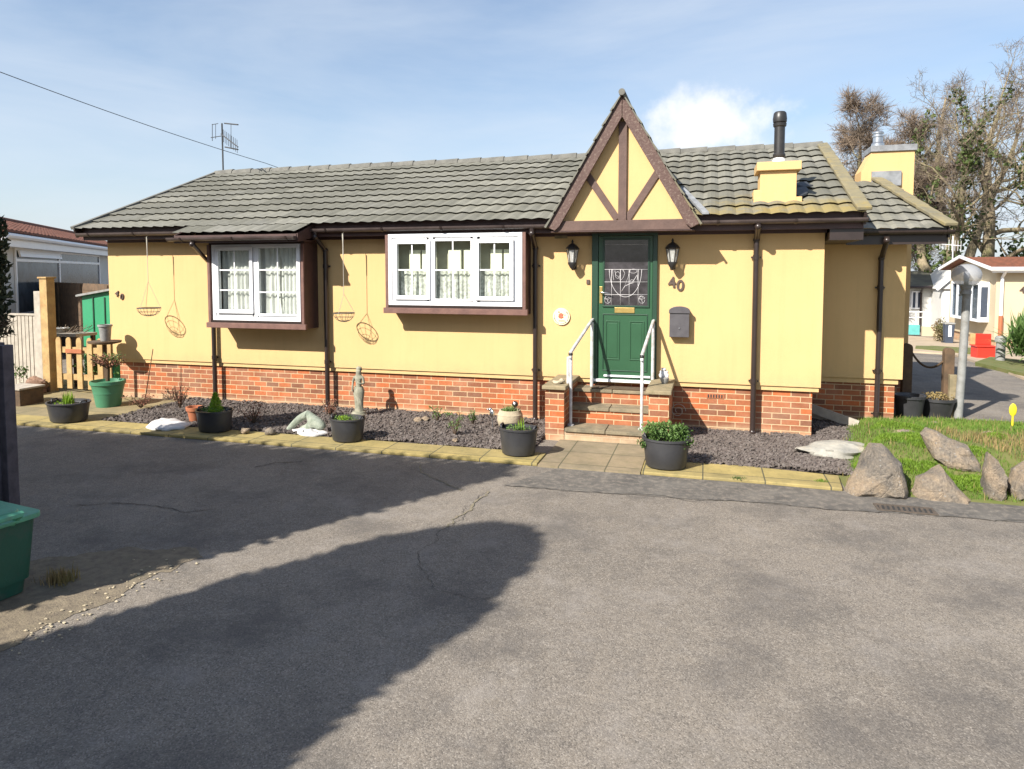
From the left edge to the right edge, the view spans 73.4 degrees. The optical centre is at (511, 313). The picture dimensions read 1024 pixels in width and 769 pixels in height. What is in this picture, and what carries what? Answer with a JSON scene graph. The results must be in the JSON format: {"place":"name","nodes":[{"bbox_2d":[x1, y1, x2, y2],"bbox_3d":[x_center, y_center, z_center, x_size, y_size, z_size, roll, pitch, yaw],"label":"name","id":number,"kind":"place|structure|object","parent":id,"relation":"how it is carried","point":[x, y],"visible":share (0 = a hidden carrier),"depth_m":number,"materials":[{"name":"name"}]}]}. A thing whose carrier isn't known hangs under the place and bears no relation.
{"place":"outdoors","nodes":[
{"label":"outdoors","id":0,"kind":"place"},
{"bbox_2d":[0,315,15,337],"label":"bare twigs","id":1,"kind":"object","parent":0,"point":[3,324],"visible":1,"depth_m":6.70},
{"bbox_2d":[0,342,19,504],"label":"gate pier","id":2,"kind":"structure","parent":0,"point":[9,481],"depth_m":5.92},
{"bbox_2d":[16,379,176,419],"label":"side paving","id":3,"kind":"structure","parent":0,"point":[95,412],"depth_m":10.74,"materials":[{"name":"concrete"}]},
{"bbox_2d":[0,313,36,383],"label":"slatted fence","id":4,"kind":"object","parent":3,"relation":"on","point":[22,342],"visible":0.38,"depth_m":12.14,"materials":[{"name":"wood"}]},
{"bbox_2d":[14,363,28,382],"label":"leafy plant","id":5,"kind":"object","parent":3,"relation":"on","point":[24,369],"visible":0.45,"depth_m":12.15,"materials":[{"name":"green plant"}]},
{"bbox_2d":[15,383,44,405],"bbox_3d":[-7.806,1.305,10.911,0.520,0.310,0.440,1,4,16],"label":"wooden trough","id":6,"kind":"object","parent":3,"relation":"on","point":[27,394],"visible":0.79,"depth_m":10.83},
{"bbox_2d":[26,376,48,392],"bbox_3d":[-8.246,1.290,11.849,0.430,0.415,0.381,-1,4,-9],"label":"garden stone","id":7,"kind":"object","parent":3,"relation":"on","point":[35,380],"visible":0.35,"depth_m":11.84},
{"bbox_2d":[33,291,42,378],"bbox_3d":[-8.235,0.475,12.033,0.140,1.730,0.130,1,4,16],"label":"fence post","id":8,"kind":"object","parent":3,"relation":"on","point":[38,338],"visible":0.33,"depth_m":11.96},
{"bbox_2d":[37,277,58,391],"bbox_3d":[-8.079,0.378,11.989,0.200,2.030,0.200,1,4,16],"label":"gate post","id":9,"kind":"object","parent":3,"relation":"on","point":[48,310],"visible":0.82,"depth_m":11.93,"materials":[{"name":"wood"}]},
{"bbox_2d":[56,337,111,389],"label":"picket gate","id":10,"kind":"structure","parent":9,"relation":"attached to","point":[69,376],"depth_m":11.81,"materials":[{"name":"wood"}]},
{"bbox_2d":[57,332,96,387],"bbox_3d":[-8.227,0.851,12.710,0.950,0.998,0.450,1,4,16],"label":"potting table","id":11,"kind":"object","parent":3,"relation":"on","point":[76,335],"visible":0.31,"depth_m":12.41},
{"bbox_2d":[57,324,93,332],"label":"dead twigs","id":12,"kind":"object","parent":11,"relation":"on","point":[73,330],"visible":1,"depth_m":12.57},
{"bbox_2d":[72,353,119,377],"bbox_3d":[-7.399,0.930,12.199,0.994,0.658,0.378,1,4,16],"label":"gate shrub","id":13,"kind":"object","parent":3,"relation":"on","point":[95,368],"visible":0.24,"depth_m":12.20,"materials":[{"name":"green plant"}]},
{"bbox_2d":[87,339,121,378],"bbox_3d":[-6.680,0.928,11.293,0.500,0.955,0.492,1,4,16],"label":"bird table","id":14,"kind":"object","parent":3,"relation":"on","point":[103,343],"visible":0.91,"depth_m":11.24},
{"bbox_2d":[97,324,112,340],"bbox_3d":[-6.661,0.317,11.251,0.220,0.270,0.220,1,4,16],"label":"flower pot","id":15,"kind":"object","parent":14,"relation":"on","point":[105,332],"visible":1,"depth_m":11.19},
{"bbox_2d":[89,351,125,407],"bbox_3d":[-6.281,1.013,10.683,0.505,0.859,0.533,-3,4,-36],"label":"green planter","id":16,"kind":"object","parent":3,"relation":"on","point":[107,391],"visible":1,"depth_m":10.59,"materials":[{"name":"plastic"}]},
{"bbox_2d":[122,393,157,407],"bbox_3d":[-5.669,1.334,10.455,0.421,0.216,0.463,0,3,-1],"label":"shrub","id":17,"kind":"object","parent":3,"relation":"on","point":[143,402],"visible":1,"depth_m":10.43,"materials":[{"name":"brown plant"}]},
{"bbox_2d":[0,332,1023,768],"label":"road","id":18,"kind":"structure","parent":0,"point":[302,614],"depth_m":4.12,"materials":[{"name":"asphalt"}]},
{"bbox_2d":[0,215,15,339],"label":"conifer","id":19,"kind":"object","parent":18,"relation":"on","point":[4,262],"visible":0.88,"depth_m":7.37,"materials":[{"name":"green plant"}]},
{"bbox_2d":[0,217,108,312],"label":"neighbour bungalow","id":20,"kind":"object","parent":18,"relation":"on","point":[34,251],"visible":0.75,"depth_m":19.16,"materials":[{"name":"white plastic"}]},
{"bbox_2d":[13,248,100,312],"bbox_3d":[-13.514,-1.016,20.892,0.131,1.734,8.561,-1,4,-19],"label":"window","id":21,"kind":"structure","parent":20,"relation":"in","point":[29,264],"depth_m":18.92,"materials":[{"name":"glass"}]},
{"bbox_2d":[54,282,108,359],"bbox_3d":[-12.581,0.164,18.706,14.414,2.042,0.097,3,5,44],"label":"panel fence","id":22,"kind":"object","parent":18,"relation":"on","point":[68,306],"visible":0.16,"depth_m":17.20,"materials":[{"name":"wood"}]},
{"bbox_2d":[75,289,120,377],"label":"metal shed","id":23,"kind":"structure","parent":18,"relation":"on","point":[96,307],"depth_m":13.19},
{"bbox_2d":[0,547,201,651],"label":"gravel verge","id":24,"kind":"structure","parent":18,"relation":"on","point":[32,605],"depth_m":4.65,"materials":[{"name":"stone"}]},
{"bbox_2d":[0,501,39,600],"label":"green tub","id":25,"kind":"object","parent":24,"relation":"on","point":[16,526],"visible":1,"depth_m":4.45,"materials":[{"name":"plastic"}]},
{"bbox_2d":[31,561,80,587],"bbox_3d":[-3.101,1.785,4.721,0.299,0.100,0.264,2,4,25],"label":"grass tuft","id":26,"kind":"object","parent":24,"relation":"on","point":[60,577],"visible":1,"depth_m":4.69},
{"bbox_2d":[11,549,197,653],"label":"loose stones","id":27,"kind":"object","parent":24,"relation":"on","point":[84,609],"visible":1,"depth_m":4.31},
{"bbox_2d":[16,414,545,465],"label":"paving edging","id":28,"kind":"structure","parent":18,"relation":"on","point":[421,450],"depth_m":8.45,"materials":[{"name":"stone"}]},
{"bbox_2d":[45,392,90,422],"bbox_3d":[-6.202,1.286,9.607,0.606,0.432,0.497,1,4,16],"label":"planter tub","id":29,"kind":"object","parent":28,"relation":"on","point":[69,409],"visible":1,"depth_m":9.46,"materials":[{"name":"black plastic"}]},
{"bbox_2d":[146,418,191,430],"bbox_3d":[-4.663,1.493,9.306,0.730,0.069,0.550,1,4,16],"label":"rock","id":30,"kind":"object","parent":28,"relation":"on","point":[164,424],"visible":1,"depth_m":9.16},
{"bbox_2d":[195,392,233,432],"bbox_3d":[-3.900,1.277,9.002,0.505,0.524,0.414,1,4,16],"label":"planter tub","id":31,"kind":"object","parent":28,"relation":"on","point":[214,417],"visible":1,"depth_m":8.88,"materials":[{"name":"black plastic"}]},
{"bbox_2d":[329,413,365,442],"bbox_3d":[-2.034,1.405,8.495,0.465,0.330,0.381,1,4,16],"label":"planter tub","id":32,"kind":"object","parent":28,"relation":"on","point":[347,427],"visible":1,"depth_m":8.36,"materials":[{"name":"black plastic"}]},
{"bbox_2d":[498,417,538,456],"bbox_3d":[0.074,1.391,7.853,0.465,0.435,0.381,1,4,16],"label":"planter tub","id":33,"kind":"object","parent":28,"relation":"on","point":[518,439],"visible":1,"depth_m":7.72,"materials":[{"name":"black plastic"}]},
{"bbox_2d":[105,402,544,449],"bbox_3d":[-2.554,1.501,9.651,6.200,0.050,1.740,1,4,16],"label":"soil bed","id":34,"kind":"object","parent":18,"relation":"on","point":[406,441],"visible":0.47,"depth_m":9.02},
{"bbox_2d":[170,383,191,407],"bbox_3d":[-5.023,1.256,10.424,0.312,0.371,0.312,-2,4,-24],"label":"shrub","id":35,"kind":"object","parent":34,"relation":"on","point":[180,399],"visible":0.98,"depth_m":10.42,"materials":[{"name":"brown plant"}]},
{"bbox_2d":[237,401,262,422],"bbox_3d":[-3.589,1.353,9.419,0.352,0.304,0.389,-1,4,-16],"label":"shrub","id":36,"kind":"object","parent":34,"relation":"on","point":[253,419],"visible":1,"depth_m":9.40,"materials":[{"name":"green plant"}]},
{"bbox_2d":[285,410,325,430],"bbox_3d":[-2.688,1.423,8.940,0.608,0.337,0.167,1,4,16],"label":"stone ornament","id":37,"kind":"object","parent":34,"relation":"on","point":[315,421],"visible":0.81,"depth_m":8.87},
{"bbox_2d":[351,366,366,414],"bbox_3d":[-2.217,1.124,9.939,0.230,0.728,0.230,1,4,16],"label":"garden statue","id":38,"kind":"object","parent":34,"relation":"on","point":[358,390],"visible":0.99,"depth_m":9.90,"materials":[{"name":"stone"}]},
{"bbox_2d":[443,410,464,434],"bbox_3d":[-0.720,1.373,8.694,0.300,0.347,0.189,1,4,16],"label":"shrub","id":39,"kind":"object","parent":34,"relation":"on","point":[457,424],"visible":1,"depth_m":8.67,"materials":[{"name":"green plant"}]},
{"bbox_2d":[102,397,855,475],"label":"slate chippings","id":40,"kind":"object","parent":34,"relation":"on","point":[720,446],"visible":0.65,"depth_m":8.85,"materials":[{"name":"gravel"}]},
{"bbox_2d":[185,405,201,421],"bbox_3d":[-4.426,1.405,9.590,0.240,0.210,0.240,1,4,16],"label":"terracotta pot","id":41,"kind":"object","parent":40,"relation":"on","point":[191,412],"visible":0.71,"depth_m":9.51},
{"bbox_2d":[292,426,327,436],"bbox_3d":[-2.564,1.516,8.914,0.471,0.071,0.502,-3,4,-38],"label":"rock","id":42,"kind":"object","parent":40,"relation":"on","point":[310,432],"visible":0.69,"depth_m":8.77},
{"bbox_2d":[320,398,337,414],"bbox_3d":[-2.624,1.351,9.876,0.275,0.251,0.313,1,4,16],"label":"shrub","id":43,"kind":"object","parent":40,"relation":"on","point":[330,410],"visible":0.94,"depth_m":9.85,"materials":[{"name":"brown plant"}]},
{"bbox_2d":[795,440,865,459],"bbox_3d":[3.735,1.564,7.871,0.940,0.197,0.563,1,4,16],"label":"boulder","id":44,"kind":"object","parent":40,"relation":"on","point":[839,449],"visible":0.79,"depth_m":7.73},
{"bbox_2d":[497,405,522,425],"bbox_3d":[-0.025,1.361,9.080,0.348,0.320,0.348,-1,4,-20],"label":"stone planter","id":45,"kind":"object","parent":34,"relation":"on","point":[508,415],"visible":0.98,"depth_m":8.96,"materials":[{"name":"beige stone"}]},
{"bbox_2d":[417,492,489,598],"bbox_3d":[-0.451,1.780,5.545,0.563,0.001,2.230,0,3,-2],"label":"pavement crack","id":46,"kind":"object","parent":18,"relation":"on","point":[433,543],"visible":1,"depth_m":5.08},
{"bbox_2d":[446,491,488,526],"bbox_3d":[-0.372,1.742,6.160,0.087,0.001,0.973,1,4,20],"label":"filled pavement crack","id":47,"kind":"object","parent":18,"relation":"on","point":[471,506],"visible":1,"depth_m":6.14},
{"bbox_2d":[70,88,957,436],"bbox_3d":[0.032,-0.854,12.646,13.225,4.450,7.358,1,4,16],"label":"park home","id":48,"kind":"object","parent":18,"relation":"on","point":[456,282],"visible":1,"depth_m":9.71,"materials":[{"name":"paint"}]},
{"bbox_2d":[0,72,275,166],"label":"overhead cable","id":49,"kind":"object","parent":48,"relation":"attached to","point":[127,118],"visible":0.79,"depth_m":18.84,"materials":[{"name":"rubber"}]},
{"bbox_2d":[136,237,160,315],"bbox_3d":[-5.797,-0.601,10.941,0.358,1.296,0.358,1,4,16],"label":"hanging basket","id":50,"kind":"object","parent":48,"relation":"hanging from","point":[140,308],"visible":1,"depth_m":10.93,"materials":[{"name":"metal"}]},
{"bbox_2d":[211,123,238,169],"bbox_3d":[-5.879,-3.455,14.140,0.112,1.120,1.632,-3,5,-40],"label":"tv aerial","id":51,"kind":"object","parent":48,"relation":"attached to","point":[222,136],"visible":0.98,"depth_m":14.35,"materials":[{"name":"metal"}]},
{"bbox_2d":[206,240,318,329],"bbox_3d":[-3.825,-0.445,10.518,1.740,1.330,0.411,1,4,16],"label":"bay window","id":52,"kind":"structure","parent":48,"relation":"in","point":[252,285],"depth_m":10.36,"materials":[{"name":"white plastic"}]},
{"bbox_2d":[333,232,354,321],"bbox_3d":[-2.453,-0.532,9.999,0.314,1.319,0.314,1,4,16],"label":"hanging basket","id":53,"kind":"object","parent":48,"relation":"hanging from","point":[348,316],"visible":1,"depth_m":9.99,"materials":[{"name":"metal"}]},
{"bbox_2d":[383,232,530,315],"bbox_3d":[-0.780,-0.591,9.700,2.140,1.190,0.311,1,4,16],"label":"bay window","id":54,"kind":"structure","parent":48,"relation":"in","point":[487,273],"depth_m":9.63,"materials":[{"name":"white plastic"}]},
{"bbox_2d":[553,308,569,324],"bbox_3d":[0.681,0.043,9.475,0.236,0.236,0.028,1,4,16],"label":"wall plaque","id":55,"kind":"object","parent":48,"relation":"attached to","point":[561,316],"depth_m":9.47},
{"bbox_2d":[566,240,578,269],"bbox_3d":[0.821,-0.791,9.292,0.196,0.410,0.220,1,4,16],"label":"wall lantern","id":56,"kind":"object","parent":48,"relation":"attached to","point":[572,249],"depth_m":9.22,"materials":[{"name":"black metal"}]},
{"bbox_2d":[591,233,657,383],"bbox_3d":[1.497,-0.069,9.200,0.870,2.060,0.095,1,4,16],"label":"front door","id":57,"kind":"structure","parent":48,"relation":"in","point":[624,305],"depth_m":9.22,"materials":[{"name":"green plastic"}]},
{"bbox_2d":[665,238,679,269],"bbox_3d":[2.088,-0.769,8.935,0.196,0.410,0.220,1,4,16],"label":"wall lantern","id":58,"kind":"object","parent":48,"relation":"attached to","point":[672,248],"depth_m":8.87,"materials":[{"name":"black metal"}]},
{"bbox_2d":[668,277,683,290],"bbox_3d":[2.157,-0.391,9.035,0.206,0.189,0.012,1,4,16],"label":"house number","id":59,"kind":"object","parent":48,"relation":"attached to","point":[672,282],"visible":1,"depth_m":9.03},
{"bbox_2d":[669,306,689,337],"bbox_3d":[2.194,0.106,9.000,0.267,0.407,0.121,1,4,16],"label":"letterbox","id":60,"kind":"object","parent":48,"relation":"attached to","point":[679,321],"visible":1,"depth_m":8.95,"materials":[{"name":"silver metal"}]},
{"bbox_2d":[542,374,674,444],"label":"entrance steps","id":61,"kind":"structure","parent":18,"relation":"on","point":[606,415],"depth_m":8.69,"materials":[{"name":"brick"}]},
{"bbox_2d":[567,318,593,425],"bbox_3d":[0.901,0.744,9.033,0.118,1.324,0.835,2,4,27],"label":"handrail","id":62,"kind":"object","parent":61,"relation":"on","point":[590,324],"visible":1,"depth_m":8.76,"materials":[{"name":"white metal"}]},
{"bbox_2d":[591,385,646,390],"bbox_3d":[1.442,0.993,9.141,0.750,0.014,0.210,1,4,16],"label":"door mat","id":63,"kind":"object","parent":61,"relation":"on","point":[615,387],"depth_m":9.14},
{"bbox_2d":[638,319,654,430],"bbox_3d":[1.745,0.759,8.789,0.089,1.325,0.821,2,4,24],"label":"handrail","id":64,"kind":"object","parent":61,"relation":"on","point":[651,331],"visible":0.88,"depth_m":8.55,"materials":[{"name":"white metal"}]},
{"bbox_2d":[659,368,668,383],"bbox_3d":[1.944,0.796,8.781,0.134,0.190,0.151,1,4,16],"label":"cherub ornament","id":65,"kind":"object","parent":61,"relation":"on","point":[664,375],"visible":1,"depth_m":8.77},
{"bbox_2d":[641,461,842,490],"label":"paving edging","id":66,"kind":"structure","parent":18,"relation":"on","point":[723,472],"depth_m":7.04,"materials":[{"name":"stone"}]},
{"bbox_2d":[636,419,696,469],"bbox_3d":[1.652,1.390,7.351,0.628,0.500,0.454,1,4,16],"label":"planter tub","id":67,"kind":"object","parent":66,"relation":"on","point":[664,449],"visible":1,"depth_m":7.22,"materials":[{"name":"black plastic"}]},
{"bbox_2d":[504,468,1023,521],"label":"resurfaced strip","id":68,"kind":"object","parent":18,"relation":"on","point":[608,482],"visible":1,"depth_m":6.59,"materials":[{"name":"asphalt"}]},
{"bbox_2d":[504,484,1018,520],"bbox_3d":[2.233,1.733,6.263,4.764,0.001,0.127,1,4,12],"label":"pavement crack","id":69,"kind":"object","parent":68,"relation":"on","point":[734,500],"visible":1,"depth_m":6.37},
{"bbox_2d":[873,503,938,515],"bbox_3d":[3.500,1.742,6.118,0.480,0.010,0.180,1,4,16],"label":"drain grating","id":70,"kind":"object","parent":68,"relation":"on","point":[906,509],"visible":1,"depth_m":6.12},
{"bbox_2d":[689,430,847,474],"bbox_3d":[3.421,1.603,7.999,3.100,0.043,1.680,1,4,16],"label":"soil bed","id":71,"kind":"object","parent":18,"relation":"on","point":[793,469],"visible":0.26,"depth_m":7.35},
{"bbox_2d":[827,82,904,180],"bbox_3d":[14.712,-3.916,29.487,5.598,10.951,4.951,-3,4,-39],"label":"bare tree","id":72,"kind":"object","parent":18,"relation":"on","point":[851,141],"visible":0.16,"depth_m":27.64,"materials":[{"name":"brown plant"}]},
{"bbox_2d":[900,343,912,392],"bbox_3d":[6.069,0.969,10.574,0.130,1.020,0.130,1,4,16],"label":"rope post","id":73,"kind":"object","parent":18,"relation":"on","point":[906,383],"visible":0.52,"depth_m":10.51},
{"bbox_2d":[908,325,919,334],"bbox_3d":[17.348,0.708,29.854,0.640,0.431,0.100,1,4,16],"label":"teal panel","id":74,"kind":"object","parent":18,"relation":"on","point":[914,329],"visible":0.56,"depth_m":29.78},
{"bbox_2d":[909,311,926,325],"bbox_3d":[18.447,0.422,31.348,0.869,1.036,0.050,1,4,16],"label":"white railing","id":75,"kind":"object","parent":18,"relation":"on","point":[916,317],"visible":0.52,"depth_m":31.30,"materials":[{"name":"plastic"}]},
{"bbox_2d":[884,104,962,265],"bbox_3d":[20.044,-5.040,36.428,7.213,12.384,6.935,0,3,4],"label":"bare tree","id":76,"kind":"object","parent":18,"relation":"on","point":[924,180],"visible":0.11,"depth_m":35.33,"materials":[{"name":"brown plant"}]},
{"bbox_2d":[921,326,936,335],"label":"garden wall","id":77,"kind":"structure","parent":18,"relation":"on","point":[927,331],"depth_m":29.65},
{"bbox_2d":[909,268,950,331],"bbox_3d":[19.378,-0.850,35.158,6.713,3.314,9.025,1,4,16],"label":"white bungalow","id":78,"kind":"object","parent":18,"relation":"on","point":[930,293],"visible":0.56,"depth_m":32.23,"materials":[{"name":"paint"}]},
{"bbox_2d":[911,291,919,308],"bbox_3d":[19.040,-0.632,32.331,0.446,0.843,0.055,1,4,16],"label":"window","id":79,"kind":"structure","parent":78,"relation":"in","point":[915,295],"depth_m":32.33,"materials":[{"name":"white plastic"}]},
{"bbox_2d":[921,391,956,418],"bbox_3d":[6.221,1.321,10.063,0.500,0.380,0.500,1,4,16],"label":"dark planter","id":80,"kind":"object","parent":18,"relation":"on","point":[935,404],"visible":0.9,"depth_m":9.91,"materials":[{"name":"black plastic"}]},
{"bbox_2d":[941,347,954,399],"bbox_3d":[6.440,1.005,10.159,0.130,1.000,0.130,1,4,16],"label":"rope post","id":81,"kind":"object","parent":18,"relation":"on","point":[948,359],"visible":0.69,"depth_m":10.10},
{"bbox_2d":[913,353,943,367],"bbox_3d":[6.254,0.715,10.350,0.030,0.222,0.478,-2,4,-33],"label":"rope","id":82,"kind":"object","parent":81,"relation":"attached to","point":[923,365],"visible":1,"depth_m":10.35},
{"bbox_2d":[948,374,956,416],"bbox_3d":[6.434,1.202,10.038,0.100,0.620,0.080,1,4,16],"label":"concrete post","id":83,"kind":"object","parent":18,"relation":"on","point":[952,379],"visible":0.66,"depth_m":10.00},
{"bbox_2d":[906,70,1023,256],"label":"bare tree","id":84,"kind":"object","parent":18,"relation":"on","point":[971,249],"visible":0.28,"depth_m":40.26,"materials":[{"name":"brown plant"}]},
{"bbox_2d":[951,264,982,418],"bbox_3d":[6.503,0.406,9.886,0.380,2.232,0.380,1,4,16],"label":"lamp post","id":85,"kind":"object","parent":18,"relation":"on","point":[965,277],"visible":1,"depth_m":9.84,"materials":[{"name":"grey metal"}]},
{"bbox_2d":[930,38,1023,256],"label":"bare tree","id":86,"kind":"object","parent":18,"relation":"on","point":[986,248],"visible":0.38,"depth_m":36.00,"materials":[{"name":"brown plant"}]},
{"bbox_2d":[938,255,1023,345],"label":"cream bungalow","id":87,"kind":"object","parent":18,"relation":"on","point":[997,295],"visible":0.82,"depth_m":24.16,"materials":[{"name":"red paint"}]},
{"bbox_2d":[950,281,989,321],"bbox_3d":[17.035,-0.484,25.610,0.335,1.422,2.870,1,4,16],"label":"bay window","id":88,"kind":"structure","parent":87,"relation":"in","point":[979,308],"depth_m":24.74,"materials":[{"name":"white plastic"}]},
{"bbox_2d":[954,59,1023,223],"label":"bare tree","id":89,"kind":"object","parent":18,"relation":"on","point":[1021,179],"visible":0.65,"depth_m":33.34,"materials":[{"name":"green plant"}]},
{"bbox_2d":[0,0,1023,270],"label":"sky","id":90,"kind":"structure","parent":0,"point":[303,82],"materials":[{"name":"blue"}]},
{"bbox_2d":[538,439,644,474],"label":"path","id":91,"kind":"structure","parent":0,"point":[598,456],"depth_m":7.77,"materials":[{"name":"stone"}]},
{"bbox_2d":[836,413,1023,505],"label":"grass bank","id":92,"kind":"structure","parent":0,"point":[844,478],"depth_m":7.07,"materials":[{"name":"plant"}]},
{"bbox_2d":[812,404,859,425],"bbox_3d":[4.447,1.407,9.476,0.661,0.278,0.148,3,4,39],"label":"timber offcut","id":93,"kind":"object","parent":92,"relation":"on","point":[820,413],"visible":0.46,"depth_m":9.44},
{"bbox_2d":[844,443,908,498],"bbox_3d":[3.488,1.524,6.616,0.556,0.514,0.463,1,4,16],"label":"boulder","id":94,"kind":"object","parent":92,"relation":"on","point":[878,471],"visible":0.97,"depth_m":6.47,"materials":[{"name":"stone"}]},
{"bbox_2d":[894,392,926,418],"bbox_3d":[5.754,1.347,9.957,0.430,0.340,0.430,1,4,16],"label":"black tub","id":95,"kind":"object","parent":92,"relation":"on","point":[907,404],"visible":0.9,"depth_m":9.82,"materials":[{"name":"plastic"}]},
{"bbox_2d":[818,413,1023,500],"bbox_3d":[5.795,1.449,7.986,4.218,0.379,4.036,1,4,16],"label":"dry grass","id":96,"kind":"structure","parent":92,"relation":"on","point":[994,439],"depth_m":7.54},
{"bbox_2d":[853,420,1007,492],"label":"moss mats","id":97,"kind":"object","parent":92,"relation":"on","point":[966,480],"visible":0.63,"depth_m":7.08,"materials":[{"name":"green plant"}]},
{"bbox_2d":[911,464,970,503],"bbox_3d":[4.025,1.627,6.475,0.496,0.348,0.398,1,4,16],"label":"boulder","id":98,"kind":"object","parent":92,"relation":"on","point":[936,483],"visible":0.79,"depth_m":6.38,"materials":[{"name":"stone"}]},
{"bbox_2d":[920,427,980,471],"bbox_3d":[4.462,1.386,6.996,0.497,0.375,0.482,1,4,16],"label":"boulder","id":99,"kind":"object","parent":92,"relation":"on","point":[945,451],"visible":0.98,"depth_m":6.89,"materials":[{"name":"stone"}]},
{"bbox_2d":[980,452,1007,500],"bbox_3d":[4.510,1.538,6.419,0.188,0.476,0.292,1,4,16],"label":"boulder","id":100,"kind":"object","parent":92,"relation":"on","point":[994,481],"visible":0.94,"depth_m":6.33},
{"bbox_2d":[1009,404,1016,425],"bbox_3d":[6.465,1.318,8.870,0.090,0.313,0.030,1,4,16],"label":"yellow marker","id":101,"kind":"object","parent":92,"relation":"on","point":[1012,409],"visible":0.98,"depth_m":8.86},
{"bbox_2d":[1007,461,1023,500],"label":"boulder","id":102,"kind":"object","parent":92,"relation":"on","point":[1016,480],"visible":0.91,"depth_m":6.36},
{"bbox_2d":[915,346,970,353],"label":"verge","id":103,"kind":"structure","parent":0,"point":[941,348],"depth_m":21.43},
{"bbox_2d":[908,336,1023,379],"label":"paving","id":104,"kind":"structure","parent":0,"point":[914,341],"depth_m":23.01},
{"bbox_2d":[931,317,946,340],"bbox_3d":[15.977,0.639,25.586,0.607,1.104,0.628,-1,4,-10],"label":"climbing shrub","id":105,"kind":"object","parent":104,"relation":"on","point":[938,326],"visible":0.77,"depth_m":25.54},
{"bbox_2d":[941,322,955,342],"bbox_3d":[15.719,0.749,24.751,0.340,0.842,0.388,1,4,16],"label":"wheelie bin","id":106,"kind":"object","parent":104,"relation":"on","point":[948,331],"visible":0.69,"depth_m":24.61,"materials":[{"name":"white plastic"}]},
{"bbox_2d":[969,333,995,357],"bbox_3d":[12.621,0.877,18.405,0.495,0.638,0.500,1,4,16],"label":"red grit bin","id":107,"kind":"object","parent":104,"relation":"on","point":[981,346],"visible":0.84,"depth_m":18.48,"materials":[{"name":"plastic"}]},
{"bbox_2d":[994,336,1006,360],"bbox_3d":[11.922,0.881,16.764,0.260,0.662,0.260,1,4,16],"label":"grey bollard","id":108,"kind":"object","parent":104,"relation":"on","point":[998,355],"visible":0.66,"depth_m":16.69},
{"bbox_2d":[975,357,1023,375],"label":"verge","id":109,"kind":"structure","parent":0,"point":[1013,366],"depth_m":15.45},
{"bbox_2d":[991,306,1023,359],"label":"spiky plant","id":110,"kind":"object","parent":109,"relation":"on","point":[1016,335],"visible":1,"depth_m":15.95,"materials":[{"name":"green plant"}]},
{"label":"ground","id":111,"kind":"structure","parent":0,"visible":0},
{"bbox_2d":[911,244,962,270],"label":"bare tree","id":112,"kind":"object","parent":111,"relation":"on","point":[932,256],"visible":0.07,"depth_m":43.18,"materials":[{"name":"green plant"}]},
{"bbox_2d":[892,58,1023,272],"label":"bare tree","id":113,"kind":"object","parent":111,"relation":"on","point":[967,155],"visible":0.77,"depth_m":32.63,"materials":[{"name":"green plant"}]},
{"bbox_2d":[995,232,1023,256],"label":"hedge","id":114,"kind":"object","parent":111,"relation":"on","point":[1011,248],"depth_m":40.06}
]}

